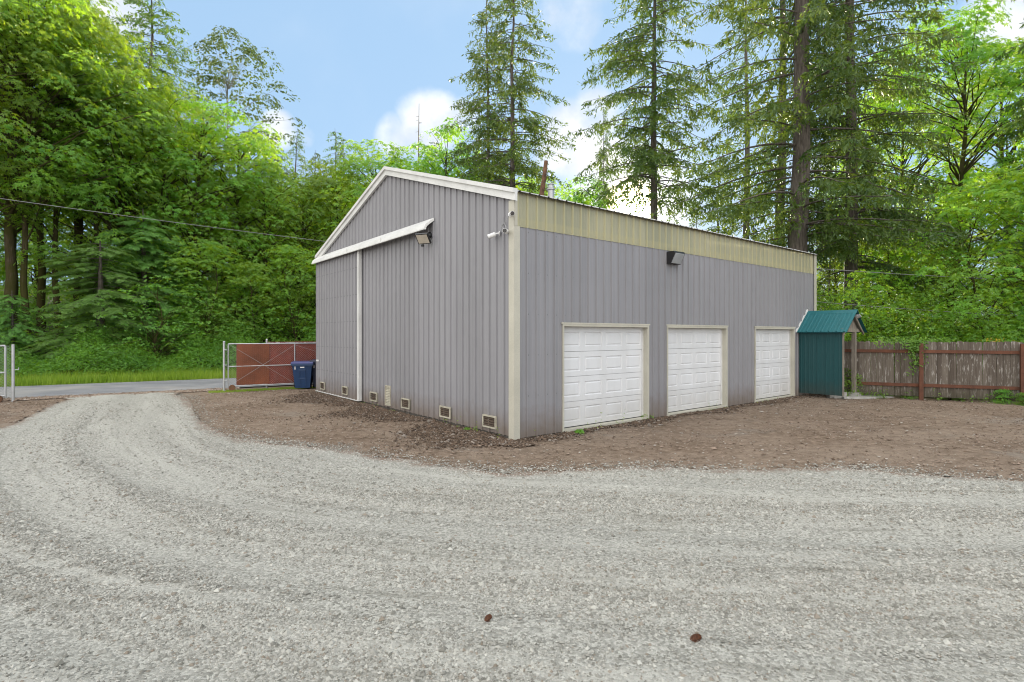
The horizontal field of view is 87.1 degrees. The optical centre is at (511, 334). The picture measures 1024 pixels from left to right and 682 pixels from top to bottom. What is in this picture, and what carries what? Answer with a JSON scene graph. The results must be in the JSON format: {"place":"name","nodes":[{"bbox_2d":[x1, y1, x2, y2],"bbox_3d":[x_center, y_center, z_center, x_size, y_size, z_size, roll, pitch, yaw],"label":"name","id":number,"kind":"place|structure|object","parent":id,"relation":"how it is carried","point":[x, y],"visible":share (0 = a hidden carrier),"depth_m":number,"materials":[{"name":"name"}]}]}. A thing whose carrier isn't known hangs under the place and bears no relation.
{"place":"outdoors","nodes":[
{"label":"outdoors","id":0,"kind":"place"},
{"bbox_2d":[0,378,293,397],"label":"road","id":1,"kind":"structure","parent":0,"point":[64,389],"depth_m":18.68,"materials":[{"name":"grey asphalt"}]},
{"bbox_2d":[0,392,1023,681],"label":"driveway","id":2,"kind":"structure","parent":0,"point":[16,434],"depth_m":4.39,"materials":[{"name":"grey gravel"}]},
{"bbox_2d":[0,285,1023,480],"bbox_3d":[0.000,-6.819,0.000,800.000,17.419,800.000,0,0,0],"label":"ground","id":3,"kind":"structure","parent":0,"point":[881,450],"depth_m":9.94,"materials":[{"name":"brown soil"}]},
{"bbox_2d":[0,345,10,401],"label":"chain link gate","id":4,"kind":"structure","parent":3,"relation":"on","point":[5,395],"depth_m":14.93,"materials":[{"name":"metal"}]},
{"bbox_2d":[11,344,18,401],"bbox_3d":[-13.887,1.110,15.052,0.165,1.680,0.072,0,0,-32],"label":"gate post","id":5,"kind":"object","parent":3,"relation":"on","point":[13,369],"visible":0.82,"depth_m":15.01,"materials":[{"name":"silver metal"}]},
{"bbox_2d":[0,205,35,315],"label":"maple tree","id":6,"kind":"object","parent":3,"relation":"on","point":[19,260],"visible":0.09,"depth_m":29.86,"materials":[{"name":"green plant"}]},
{"bbox_2d":[0,294,50,370],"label":"cedar tree","id":7,"kind":"object","parent":3,"relation":"on","point":[18,331],"visible":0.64,"depth_m":22.75,"materials":[{"name":"green plant"}]},
{"bbox_2d":[0,184,50,295],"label":"maple tree","id":8,"kind":"object","parent":3,"relation":"on","point":[17,262],"visible":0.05,"depth_m":41.57,"materials":[{"name":"green plant"}]},
{"bbox_2d":[0,192,84,308],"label":"maple tree","id":9,"kind":"object","parent":3,"relation":"on","point":[34,281],"visible":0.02,"depth_m":41.13,"materials":[{"name":"green plant"}]},
{"bbox_2d":[0,1,100,240],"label":"maple tree","id":10,"kind":"object","parent":3,"relation":"on","point":[8,168],"visible":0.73,"depth_m":23.73,"materials":[{"name":"green plant"}]},
{"bbox_2d":[0,50,103,303],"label":"maple tree","id":11,"kind":"object","parent":3,"relation":"on","point":[31,194],"visible":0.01,"depth_m":28.16,"materials":[{"name":"green plant"}]},
{"bbox_2d":[2,208,107,299],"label":"maple tree","id":12,"kind":"object","parent":3,"relation":"on","point":[34,264],"visible":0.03,"depth_m":39.48,"materials":[{"name":"green plant"}]},
{"bbox_2d":[0,0,116,344],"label":"maple tree","id":13,"kind":"object","parent":3,"relation":"on","point":[50,113],"visible":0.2,"depth_m":24.75,"materials":[{"name":"green plant"}]},
{"bbox_2d":[0,0,137,352],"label":"maple tree","id":14,"kind":"object","parent":3,"relation":"on","point":[23,274],"visible":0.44,"depth_m":24.81,"materials":[{"name":"green plant"}]},
{"bbox_2d":[0,49,148,319],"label":"maple tree","id":15,"kind":"object","parent":3,"relation":"on","point":[76,227],"visible":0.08,"depth_m":28.38,"materials":[{"name":"green plant"}]},
{"bbox_2d":[0,0,154,342],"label":"maple tree","id":16,"kind":"object","parent":3,"relation":"on","point":[41,296],"visible":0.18,"depth_m":27.47,"materials":[{"name":"green plant"}]},
{"bbox_2d":[0,0,155,348],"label":"maple tree","id":17,"kind":"object","parent":3,"relation":"on","point":[54,236],"visible":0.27,"depth_m":26.52,"materials":[{"name":"green plant"}]},
{"bbox_2d":[0,0,167,352],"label":"maple tree","id":18,"kind":"object","parent":3,"relation":"on","point":[11,280],"visible":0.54,"depth_m":24.59,"materials":[{"name":"green plant"}]},
{"bbox_2d":[4,240,175,372],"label":"cedar tree","id":19,"kind":"object","parent":3,"relation":"on","point":[90,284],"visible":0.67,"depth_m":24.07,"materials":[{"name":"green plant"}]},
{"bbox_2d":[1,7,181,329],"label":"maple tree","id":20,"kind":"object","parent":3,"relation":"on","point":[114,71],"visible":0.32,"depth_m":27.23,"materials":[{"name":"green plant"}]},
{"bbox_2d":[0,0,200,299],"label":"maple tree","id":21,"kind":"object","parent":3,"relation":"on","point":[81,228],"visible":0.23,"depth_m":29.51,"materials":[{"name":"green plant"}]},
{"bbox_2d":[27,154,189,299],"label":"maple tree","id":22,"kind":"object","parent":3,"relation":"on","point":[91,229],"visible":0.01,"depth_m":37.20,"materials":[{"name":"green plant"}]},
{"bbox_2d":[83,321,143,360],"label":"vine maple","id":23,"kind":"object","parent":3,"relation":"on","point":[115,334],"visible":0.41,"depth_m":23.93,"materials":[{"name":"green plant"}]},
{"bbox_2d":[0,365,235,386],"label":"grass","id":24,"kind":"structure","parent":3,"relation":"on","point":[69,378],"depth_m":21.18,"materials":[{"name":"green plant"}]},
{"bbox_2d":[0,60,243,328],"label":"maple tree","id":25,"kind":"object","parent":3,"relation":"on","point":[80,189],"visible":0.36,"depth_m":27.58,"materials":[{"name":"green plant"}]},
{"bbox_2d":[28,0,226,284],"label":"fir tree","id":26,"kind":"object","parent":3,"relation":"on","point":[151,16],"visible":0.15,"depth_m":41.52,"materials":[{"name":"green plant"}]},
{"bbox_2d":[50,209,215,364],"bbox_3d":[-18.738,-2.412,27.638,7.047,8.071,7.056,0,0,-6],"label":"cedar tree","id":27,"kind":"object","parent":3,"relation":"on","point":[145,260],"visible":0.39,"depth_m":27.07,"materials":[{"name":"green plant"}]},
{"bbox_2d":[28,69,269,338],"bbox_3d":[-19.830,-7.045,31.402,11.101,15.878,11.186,0,0,-4],"label":"maple tree","id":28,"kind":"object","parent":3,"relation":"on","point":[160,189],"visible":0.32,"depth_m":29.72,"materials":[{"name":"green plant"}]},
{"bbox_2d":[64,275,235,363],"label":"vine maple","id":29,"kind":"object","parent":3,"relation":"on","point":[155,340],"visible":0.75,"depth_m":24.38,"materials":[{"name":"green plant"}]},
{"bbox_2d":[0,317,315,380],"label":"undergrowth","id":30,"kind":"object","parent":3,"relation":"on","point":[171,361],"visible":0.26,"depth_m":22.99,"materials":[{"name":"green plant"}]},
{"bbox_2d":[0,285,315,366],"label":"undergrowth","id":31,"kind":"object","parent":3,"relation":"on","point":[32,305],"visible":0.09,"depth_m":27.90,"materials":[{"name":"green plant"}]},
{"bbox_2d":[118,98,244,314],"bbox_3d":[-22.418,-7.718,36.040,7.344,16.162,7.223,0,0,16],"label":"maple tree","id":32,"kind":"object","parent":3,"relation":"on","point":[190,118],"visible":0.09,"depth_m":36.14,"materials":[{"name":"green plant"}]},
{"bbox_2d":[79,88,305,342],"bbox_3d":[-18.426,-6.713,31.362,10.829,15.372,10.748,0,0,16],"label":"maple tree","id":33,"kind":"object","parent":3,"relation":"on","point":[190,168],"visible":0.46,"depth_m":31.13,"materials":[{"name":"green plant"}]},
{"bbox_2d":[153,303,244,362],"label":"vine maple","id":34,"kind":"object","parent":3,"relation":"on","point":[198,314],"visible":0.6,"depth_m":26.11,"materials":[{"name":"green plant"}]},
{"bbox_2d":[145,239,273,362],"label":"maple tree","id":35,"kind":"object","parent":3,"relation":"on","point":[216,258],"visible":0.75,"depth_m":27.13,"materials":[{"name":"green plant"}]},
{"bbox_2d":[223,341,226,390],"bbox_3d":[-9.425,1.077,17.657,0.134,1.745,0.080,0,0,24],"label":"gate post","id":36,"kind":"object","parent":3,"relation":"on","point":[224,365],"visible":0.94,"depth_m":17.63,"materials":[{"name":"silver metal"}]},
{"bbox_2d":[131,113,334,337],"bbox_3d":[-17.310,-6.327,33.530,12.246,14.433,12.039,0,0,-3],"label":"maple tree","id":37,"kind":"object","parent":3,"relation":"on","point":[259,141],"visible":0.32,"depth_m":32.84,"materials":[{"name":"green plant"}]},
{"bbox_2d":[176,25,305,249],"bbox_3d":[-20.642,-11.163,39.881,9.717,22.250,8.513,0,0,17],"label":"alder tree","id":38,"kind":"object","parent":3,"relation":"on","point":[251,53],"visible":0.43,"depth_m":39.66,"materials":[{"name":"green plant"}]},
{"bbox_2d":[206,200,296,313],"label":"maple tree","id":39,"kind":"object","parent":3,"relation":"on","point":[252,245],"visible":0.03,"depth_m":41.37,"materials":[{"name":"green plant"}]},
{"bbox_2d":[186,159,326,341],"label":"maple tree","id":40,"kind":"object","parent":3,"relation":"on","point":[247,206],"visible":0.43,"depth_m":32.81,"materials":[{"name":"green plant"}]},
{"bbox_2d":[201,261,311,351],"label":"maple tree","id":41,"kind":"object","parent":3,"relation":"on","point":[267,280],"visible":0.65,"depth_m":28.50,"materials":[{"name":"green plant"}]},
{"bbox_2d":[208,386,315,392],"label":"grass","id":42,"kind":"structure","parent":3,"relation":"on","point":[253,389],"depth_m":18.06,"materials":[{"name":"green plant"}]},
{"bbox_2d":[226,343,315,389],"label":"rolling gate","id":43,"kind":"structure","parent":3,"relation":"on","point":[258,364],"depth_m":18.30,"materials":[{"name":"metal"}]},
{"bbox_2d":[238,242,315,342],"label":"maple tree","id":44,"kind":"object","parent":3,"relation":"on","point":[284,252],"visible":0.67,"depth_m":29.39,"materials":[{"name":"green plant"}]},
{"bbox_2d":[211,172,347,338],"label":"maple tree","id":45,"kind":"object","parent":3,"relation":"on","point":[318,195],"visible":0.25,"depth_m":34.53,"materials":[{"name":"green plant"}]},
{"bbox_2d":[251,216,322,317],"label":"maple tree","id":46,"kind":"object","parent":3,"relation":"on","point":[290,245],"visible":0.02,"depth_m":42.12,"materials":[{"name":"green plant"}]},
{"bbox_2d":[266,339,315,387],"bbox_3d":[-4.707,1.045,21.027,9.017,1.810,0.086,0,0,-32],"label":"chain link fence","id":47,"kind":"object","parent":3,"relation":"on","point":[282,353],"visible":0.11,"depth_m":18.91,"materials":[{"name":"metal"}]},
{"bbox_2d":[282,128,314,203],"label":"fir tree","id":48,"kind":"object","parent":3,"relation":"on","point":[300,147],"visible":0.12,"depth_m":73.35,"materials":[{"name":"green plant"}]},
{"bbox_2d":[291,361,313,387],"bbox_3d":[-7.227,1.382,18.669,0.712,0.936,0.787,0,0,-13],"label":"wheeled bin","id":49,"kind":"object","parent":3,"relation":"on","point":[302,374],"visible":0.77,"depth_m":18.36,"materials":[{"name":"blue plastic"}]},
{"bbox_2d":[294,150,325,243],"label":"fir tree","id":50,"kind":"object","parent":3,"relation":"on","point":[315,158],"visible":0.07,"depth_m":65.23,"materials":[{"name":"green plant"}]},
{"bbox_2d":[256,158,369,326],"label":"maple tree","id":51,"kind":"object","parent":3,"relation":"on","point":[323,184],"visible":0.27,"depth_m":35.23,"materials":[{"name":"green plant"}]},
{"bbox_2d":[323,131,351,186],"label":"fir tree","id":52,"kind":"object","parent":3,"relation":"on","point":[336,142],"visible":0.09,"depth_m":75.99,"materials":[{"name":"green plant"}]},
{"bbox_2d":[307,176,371,243],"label":"maple tree","id":53,"kind":"object","parent":3,"relation":"on","point":[345,194],"visible":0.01,"depth_m":60.07,"materials":[{"name":"green plant"}]},
{"bbox_2d":[332,139,353,213],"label":"fir tree","id":54,"kind":"object","parent":3,"relation":"on","point":[341,153],"visible":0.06,"depth_m":69.96,"materials":[{"name":"green plant"}]},
{"bbox_2d":[277,139,430,319],"bbox_3d":[-9.852,-6.114,38.381,12.906,14.550,12.688,0,0,-33],"label":"maple tree","id":55,"kind":"object","parent":3,"relation":"on","point":[364,163],"visible":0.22,"depth_m":36.20,"materials":[{"name":"green plant"}]},
{"bbox_2d":[351,144,454,202],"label":"maple tree","id":56,"kind":"object","parent":3,"relation":"on","point":[426,169],"visible":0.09,"depth_m":36.69,"materials":[{"name":"green plant"}]},
{"bbox_2d":[399,117,482,178],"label":"maple tree","id":57,"kind":"object","parent":3,"relation":"on","point":[453,132],"visible":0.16,"depth_m":35.98,"materials":[{"name":"green plant"}]},
{"bbox_2d":[452,159,520,189],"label":"maple tree","id":58,"kind":"object","parent":3,"relation":"on","point":[467,168],"visible":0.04,"depth_m":33.79,"materials":[{"name":"green plant"}]},
{"bbox_2d":[443,0,539,185],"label":"fir tree","id":59,"kind":"object","parent":3,"relation":"on","point":[480,22],"visible":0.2,"depth_m":33.56,"materials":[{"name":"green plant"}]},
{"bbox_2d":[0,387,1023,480],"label":"dirt clods","id":60,"kind":"object","parent":3,"relation":"on","point":[43,397],"visible":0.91,"depth_m":10.90,"materials":[{"name":"brown soil"}]},
{"bbox_2d":[446,0,587,204],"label":"fir tree","id":61,"kind":"object","parent":3,"relation":"on","point":[512,155],"visible":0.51,"depth_m":30.65,"materials":[{"name":"green plant"}]},
{"bbox_2d":[18,396,1016,578],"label":"leaf litter","id":62,"kind":"object","parent":3,"relation":"on","point":[632,451],"visible":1,"depth_m":9.34,"materials":[{"name":"brown plant"}]},
{"bbox_2d":[226,390,825,453],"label":"mulch","id":63,"kind":"object","parent":3,"relation":"on","point":[460,433],"visible":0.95,"depth_m":11.15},
{"bbox_2d":[506,176,547,195],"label":"maple tree","id":64,"kind":"object","parent":3,"relation":"on","point":[524,189],"visible":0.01,"depth_m":61.84,"materials":[{"name":"green plant"}]},
{"bbox_2d":[516,176,584,201],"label":"maple tree","id":65,"kind":"object","parent":3,"relation":"on","point":[558,190],"visible":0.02,"depth_m":65.87,"materials":[{"name":"green plant"}]},
{"bbox_2d":[312,160,816,439],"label":"metal barn","id":66,"kind":"structure","parent":3,"relation":"on","point":[548,314],"depth_m":11.89,"materials":[{"name":"grey metal"}]},
{"bbox_2d":[0,198,325,241],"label":"power line","id":67,"kind":"object","parent":66,"relation":"attached to","point":[154,219],"visible":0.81,"depth_m":21.28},
{"bbox_2d":[315,249,361,400],"bbox_3d":[-5.246,-0.265,16.050,0.115,4.170,3.530,0,0,-38],"label":"sliding door","id":68,"kind":"structure","parent":66,"relation":"in","point":[338,279],"depth_m":15.76,"materials":[{"name":"grey metal"}]},
{"bbox_2d":[415,232,431,246],"bbox_3d":[-1.900,-2.079,11.710,0.300,0.338,0.333,0,0,20],"label":"flood light","id":69,"kind":"object","parent":66,"relation":"attached to","point":[422,239],"visible":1,"depth_m":11.63,"materials":[{"name":"black plastic"}]},
{"bbox_2d":[564,326,642,427],"bbox_3d":[1.894,0.823,11.184,2.624,2.055,0.105,0,0,-38],"label":"garage door","id":70,"kind":"structure","parent":66,"relation":"in","point":[603,366],"depth_m":11.13,"materials":[{"name":"white metal"}]},
{"bbox_2d":[667,251,684,264],"bbox_3d":[3.747,-1.755,12.302,0.400,0.270,0.230,0,0,-38],"label":"wall pack light","id":71,"kind":"object","parent":66,"relation":"attached to","point":[675,257],"visible":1,"depth_m":12.22,"materials":[{"name":"black plastic"}]},
{"bbox_2d":[668,328,721,412],"bbox_3d":[4.447,0.823,13.206,2.571,2.055,0.105,0,0,-38],"label":"garage door","id":72,"kind":"structure","parent":66,"relation":"in","point":[694,354],"depth_m":13.19,"materials":[{"name":"white metal"}]},
{"bbox_2d":[756,329,789,399],"bbox_3d":[7.503,0.823,15.622,2.384,2.055,0.105,0,0,-38],"label":"garage door","id":73,"kind":"structure","parent":66,"relation":"in","point":[772,345],"depth_m":15.66,"materials":[{"name":"white metal"}]},
{"bbox_2d":[555,176,615,209],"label":"maple tree","id":74,"kind":"object","parent":3,"relation":"on","point":[581,199],"visible":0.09,"depth_m":36.92,"materials":[{"name":"green plant"}]},
{"bbox_2d":[589,108,616,208],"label":"fir tree","id":75,"kind":"object","parent":3,"relation":"on","point":[605,148],"visible":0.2,"depth_m":45.88,"materials":[{"name":"green plant"}]},
{"bbox_2d":[561,0,744,224],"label":"fir tree","id":76,"kind":"object","parent":3,"relation":"on","point":[643,166],"visible":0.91,"depth_m":26.43,"materials":[{"name":"green plant"}]},
{"bbox_2d":[700,154,736,233],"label":"fir tree","id":77,"kind":"object","parent":3,"relation":"on","point":[714,227],"visible":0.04,"depth_m":39.57,"materials":[{"name":"green plant"}]},
{"bbox_2d":[708,0,787,242],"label":"fir tree","id":78,"kind":"object","parent":3,"relation":"on","point":[744,63],"visible":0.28,"depth_m":35.89,"materials":[{"name":"green plant"}]},
{"bbox_2d":[706,0,880,246],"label":"fir tree","id":79,"kind":"object","parent":3,"relation":"on","point":[728,44],"visible":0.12,"depth_m":27.00,"materials":[{"name":"green plant"}]},
{"bbox_2d":[646,0,986,299],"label":"fir tree","id":80,"kind":"object","parent":3,"relation":"on","point":[799,221],"visible":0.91,"depth_m":19.63,"materials":[{"name":"green plant"}]},
{"bbox_2d":[817,206,843,310],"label":"fir tree","id":81,"kind":"object","parent":3,"relation":"on","point":[828,283],"visible":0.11,"depth_m":27.15,"materials":[{"name":"green plant"}]},
{"bbox_2d":[796,309,866,396],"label":"pump house","id":82,"kind":"structure","parent":3,"relation":"on","point":[821,351],"depth_m":15.91,"materials":[{"name":"teal metal"}]},
{"bbox_2d":[810,240,897,334],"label":"maple tree","id":83,"kind":"object","parent":3,"relation":"on","point":[821,276],"visible":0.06,"depth_m":29.70,"materials":[{"name":"green plant"}]},
{"bbox_2d":[844,368,867,394],"bbox_3d":[10.223,1.451,16.439,1.410,1.040,1.186,0,0,-28],"label":"shrub","id":84,"kind":"object","parent":3,"relation":"on","point":[849,382],"visible":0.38,"depth_m":16.01,"materials":[{"name":"green plant"}]},
{"bbox_2d":[741,0,974,340],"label":"fir tree","id":85,"kind":"object","parent":3,"relation":"on","point":[849,260],"visible":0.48,"depth_m":20.71,"materials":[{"name":"green plant"}]},
{"bbox_2d":[826,395,893,398],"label":"concrete slab","id":86,"kind":"structure","parent":3,"relation":"on","point":[855,397],"depth_m":15.80,"materials":[{"name":"grey concrete"}]},
{"bbox_2d":[817,248,940,334],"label":"maple tree","id":87,"kind":"object","parent":3,"relation":"on","point":[874,297],"visible":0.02,"depth_m":32.22,"materials":[{"name":"green plant"}]},
{"bbox_2d":[821,268,939,357],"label":"maple tree","id":88,"kind":"object","parent":3,"relation":"on","point":[867,274],"visible":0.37,"depth_m":19.49,"materials":[{"name":"green plant"}]},
{"bbox_2d":[827,228,964,364],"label":"maple tree","id":89,"kind":"object","parent":3,"relation":"on","point":[882,252],"visible":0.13,"depth_m":23.80,"materials":[{"name":"green plant"}]},
{"bbox_2d":[810,72,1018,332],"bbox_3d":[21.514,-6.321,30.599,10.560,17.286,10.818,0,0,-34],"label":"maple tree","id":90,"kind":"object","parent":3,"relation":"on","point":[920,137],"visible":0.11,"depth_m":29.48,"materials":[{"name":"green plant"}]},
{"bbox_2d":[814,0,1023,335],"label":"maple tree","id":91,"kind":"object","parent":3,"relation":"on","point":[960,172],"visible":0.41,"depth_m":24.34,"materials":[{"name":"green plant"}]},
{"bbox_2d":[817,274,1023,395],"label":"undergrowth","id":92,"kind":"object","parent":3,"relation":"on","point":[950,323],"visible":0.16,"depth_m":17.26,"materials":[{"name":"green plant"}]},
{"bbox_2d":[845,386,1009,404],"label":"weeds","id":93,"kind":"object","parent":3,"relation":"on","point":[937,398],"visible":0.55,"depth_m":15.18,"materials":[{"name":"green plant"}]},
{"bbox_2d":[844,341,1023,403],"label":"wooden fence","id":94,"kind":"object","parent":3,"relation":"on","point":[1002,367],"visible":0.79,"depth_m":15.25,"materials":[{"name":"red wood"}]},
{"bbox_2d":[874,335,953,375],"bbox_3d":[11.518,0.594,15.434,2.250,1.194,0.363,0,0,0],"label":"ivy","id":95,"kind":"object","parent":94,"relation":"attached to","point":[913,344],"visible":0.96,"depth_m":15.43,"materials":[{"name":"green plant"}]},
{"bbox_2d":[878,242,992,340],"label":"maple tree","id":96,"kind":"object","parent":3,"relation":"on","point":[927,294],"visible":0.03,"depth_m":33.20,"materials":[{"name":"green plant"}]},
{"bbox_2d":[864,243,1020,346],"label":"maple tree","id":97,"kind":"object","parent":3,"relation":"on","point":[950,269],"visible":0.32,"depth_m":19.48,"materials":[{"name":"green plant"}]},
{"bbox_2d":[877,175,1023,380],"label":"maple tree","id":98,"kind":"object","parent":3,"relation":"on","point":[951,200],"visible":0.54,"depth_m":18.61,"materials":[{"name":"green plant"}]},
{"bbox_2d":[877,162,1023,342],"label":"maple tree","id":99,"kind":"object","parent":3,"relation":"on","point":[1008,256],"visible":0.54,"depth_m":18.23,"materials":[{"name":"green plant"}]},
{"bbox_2d":[878,35,1023,314],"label":"maple tree","id":100,"kind":"object","parent":3,"relation":"on","point":[979,124],"visible":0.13,"depth_m":29.59,"materials":[{"name":"green plant"}]},
{"bbox_2d":[913,245,1012,338],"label":"maple tree","id":101,"kind":"object","parent":3,"relation":"on","point":[982,280],"visible":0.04,"depth_m":35.39,"materials":[{"name":"green plant"}]},
{"bbox_2d":[956,0,1023,335],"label":"tree","id":102,"kind":"object","parent":3,"relation":"on","point":[1012,137],"visible":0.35,"depth_m":21.52,"materials":[{"name":"green plant"}]},
{"bbox_2d":[957,169,1023,341],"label":"maple tree","id":103,"kind":"object","parent":3,"relation":"on","point":[1019,294],"visible":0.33,"depth_m":18.73,"materials":[{"name":"green plant"}]},
{"bbox_2d":[966,336,1018,398],"bbox_3d":[14.249,1.026,15.863,2.194,2.022,2.063,0,0,32],"label":"shrub","id":104,"kind":"object","parent":3,"relation":"on","point":[1003,340],"visible":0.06,"depth_m":15.69,"materials":[{"name":"green plant"}]},
{"bbox_2d":[989,389,1015,403],"bbox_3d":[13.370,1.690,14.682,0.658,0.485,0.553,0,0,-33],"label":"shrub","id":105,"kind":"object","parent":3,"relation":"on","point":[1000,391],"visible":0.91,"depth_m":14.61,"materials":[{"name":"green plant"}]},
{"bbox_2d":[0,0,1023,316],"label":"sky","id":106,"kind":"structure","parent":0,"point":[358,70],"materials":[{"name":"blue"}]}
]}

